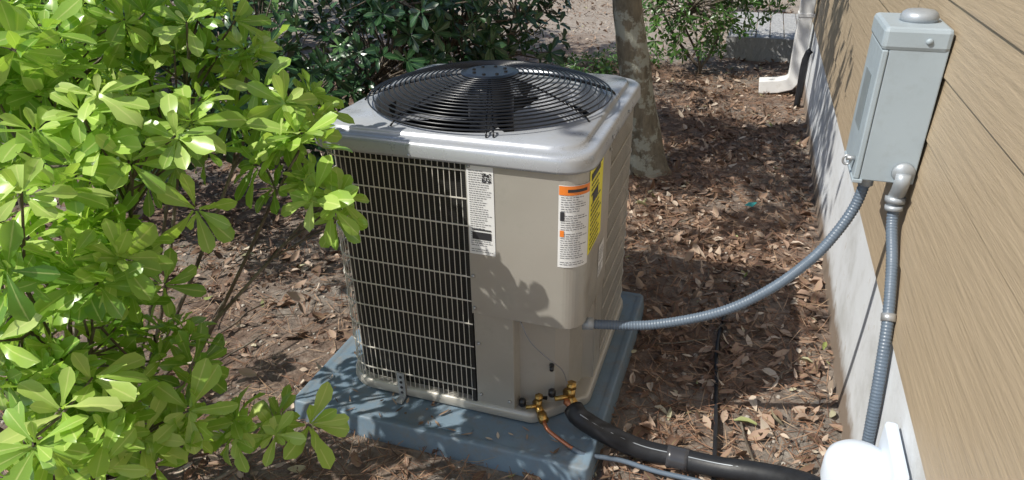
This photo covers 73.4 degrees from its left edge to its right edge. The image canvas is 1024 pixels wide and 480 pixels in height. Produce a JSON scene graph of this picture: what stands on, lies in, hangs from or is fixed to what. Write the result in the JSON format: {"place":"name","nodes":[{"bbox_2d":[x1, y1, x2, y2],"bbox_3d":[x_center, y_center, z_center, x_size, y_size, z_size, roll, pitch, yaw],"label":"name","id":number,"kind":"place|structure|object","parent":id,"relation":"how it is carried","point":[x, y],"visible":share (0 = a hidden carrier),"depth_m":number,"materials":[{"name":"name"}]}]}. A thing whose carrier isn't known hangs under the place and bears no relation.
{"place":"outdoors","nodes":[
{"label":"outdoors","id":0,"kind":"place"},
{"bbox_2d":[0,0,842,479],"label":"ground","id":1,"kind":"structure","parent":0,"point":[292,370],"depth_m":2.88,"materials":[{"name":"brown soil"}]},
{"bbox_2d":[0,0,368,479],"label":"pittosporum shrub","id":2,"kind":"object","parent":1,"relation":"on","point":[77,410],"visible":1,"depth_m":1.29,"materials":[{"name":"green plant"}]},
{"bbox_2d":[84,0,349,73],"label":"hedge row","id":3,"kind":"object","parent":1,"relation":"on","point":[265,10],"visible":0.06,"depth_m":7.31,"materials":[{"name":"green plant"}]},
{"bbox_2d":[0,0,571,192],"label":"hedge bush","id":4,"kind":"object","parent":1,"relation":"on","point":[421,21],"visible":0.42,"depth_m":3.44,"materials":[{"name":"green plant"}]},
{"bbox_2d":[294,291,643,479],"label":"equipment pad","id":5,"kind":"object","parent":1,"relation":"on","point":[517,452],"visible":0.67,"depth_m":2.11,"materials":[{"name":"plastic"}]},
{"bbox_2d":[314,60,640,424],"bbox_3d":[-0.061,-0.071,2.242,0.812,0.965,0.836,8,29,17],"label":"air conditioner unit","id":6,"kind":"object","parent":5,"relation":"on","point":[484,254],"visible":0.98,"depth_m":1.95,"materials":[{"name":"metal"}]},
{"bbox_2d":[542,420,572,449],"bbox_3d":[0.129,0.568,1.995,0.115,0.045,0.024,23,36,38],"label":"liquid line","id":7,"kind":"object","parent":6,"relation":"attached to","point":[556,436],"visible":1,"depth_m":1.99,"materials":[{"name":"orange metal"}]},
{"bbox_2d":[563,398,570,406],"bbox_3d":[0.174,0.492,2.043,0.025,0.030,0.041,-22,34,-34],"label":"copper stub","id":8,"kind":"object","parent":6,"relation":"attached to","point":[566,402],"visible":0.55,"depth_m":2.04,"materials":[{"name":"orange metal"}]},
{"bbox_2d":[552,42,670,74],"bbox_3d":[0.897,-1.591,6.072,1.218,0.243,0.635,-21,33,-33],"label":"ground cover plant","id":9,"kind":"object","parent":1,"relation":"on","point":[606,67],"visible":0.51,"depth_m":5.88,"materials":[{"name":"green plant"}]},
{"bbox_2d":[568,444,702,479],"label":"drain cable","id":10,"kind":"object","parent":1,"relation":"on","point":[635,465],"visible":0.97,"depth_m":1.97,"materials":[{"name":"grey plastic"}]},
{"bbox_2d":[612,0,671,177],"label":"tree","id":11,"kind":"object","parent":1,"relation":"on","point":[647,156],"visible":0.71,"depth_m":3.85,"materials":[{"name":"grey plant"}]},
{"bbox_2d":[564,402,820,479],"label":"insulated suction line","id":12,"kind":"object","parent":1,"relation":"on","point":[600,430],"visible":0.94,"depth_m":1.97,"materials":[{"name":"black plastic"}]},
{"bbox_2d":[580,414,732,465],"bbox_3d":[0.488,0.579,1.900,0.622,0.112,0.066,13,31,24],"label":"insulation stripe","id":13,"kind":"object","parent":12,"relation":"on","point":[666,451],"visible":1,"depth_m":1.95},
{"bbox_2d":[665,444,689,471],"bbox_3d":[0.478,0.629,1.980,0.065,0.065,0.066,8,29,17],"label":"insulation tape","id":14,"kind":"object","parent":12,"relation":"attached to","point":[676,457],"visible":0.97,"depth_m":1.96,"materials":[{"name":"grey plastic"}]},
{"bbox_2d":[642,0,797,75],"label":"hedge bush","id":15,"kind":"object","parent":1,"relation":"on","point":[695,6],"visible":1,"depth_m":5.70,"materials":[{"name":"green plant"}]},
{"bbox_2d":[711,285,735,479],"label":"irrigation tube","id":16,"kind":"object","parent":1,"relation":"on","point":[715,434],"visible":0.77,"depth_m":2.27,"materials":[{"name":"black plastic"}]},
{"bbox_2d":[745,202,756,206],"bbox_3d":[1.229,-0.188,3.529,0.045,0.020,0.049,-25,36,-38],"label":"plastic scrap","id":17,"kind":"object","parent":1,"relation":"on","point":[751,204],"visible":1,"depth_m":3.52,"materials":[{"name":"teal plastic"}]},
{"bbox_2d":[724,12,797,62],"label":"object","id":18,"kind":"structure","parent":1,"relation":"on","point":[777,45],"depth_m":6.39,"materials":[{"name":"grey concrete"}]},
{"bbox_2d":[793,48,812,106],"bbox_3d":[2.126,-1.180,5.015,0.069,0.435,0.043,8,29,17],"label":"utility pipe","id":19,"kind":"object","parent":1,"relation":"on","point":[802,71],"visible":0.99,"depth_m":5.00,"materials":[{"name":"black plastic"}]},
{"bbox_2d":[802,22,925,479],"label":"foundation","id":20,"kind":"object","parent":1,"relation":"on","point":[854,304],"visible":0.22,"depth_m":2.33,"materials":[{"name":"paint"}]},
{"bbox_2d":[820,422,909,479],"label":"line set wall cover","id":21,"kind":"object","parent":20,"relation":"attached to","point":[854,459],"visible":1,"depth_m":1.47,"materials":[{"name":"white plastic"}]},
{"bbox_2d":[813,0,1023,479],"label":"siding","id":22,"kind":"object","parent":20,"relation":"on","point":[957,340],"visible":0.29,"depth_m":1.29,"materials":[{"name":"paint"}]},
{"bbox_2d":[759,0,815,93],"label":"downspout","id":23,"kind":"object","parent":22,"relation":"attached to","point":[806,16],"visible":0.92,"depth_m":5.22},
{"bbox_2d":[842,8,954,184],"bbox_3d":[0.929,-0.362,1.692,0.166,0.403,0.217,8,29,17],"label":"electrical disconnect box","id":24,"kind":"object","parent":22,"relation":"attached to","point":[906,59],"visible":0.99,"depth_m":1.61,"materials":[{"name":"grey metal"}]},
{"bbox_2d":[582,180,873,330],"bbox_3d":[0.561,0.050,1.841,0.730,0.470,0.073,-1,28,0],"label":"flexible conduit","id":25,"kind":"object","parent":24,"relation":"attached to","point":[824,246],"visible":0.98,"depth_m":1.86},
{"bbox_2d":[846,33,888,177],"bbox_3d":[0.886,-0.338,1.723,0.014,0.315,0.210,8,29,17],"label":"box door","id":26,"kind":"structure","parent":24,"relation":"in","point":[876,59],"depth_m":1.67,"materials":[{"name":"grey metal"}]},
{"bbox_2d":[862,162,914,443],"bbox_3d":[0.922,0.274,1.760,0.053,0.911,0.348,7,29,15],"label":"flexible conduit","id":27,"kind":"object","parent":24,"relation":"attached to","point":[903,176],"visible":0.84,"depth_m":1.68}
]}

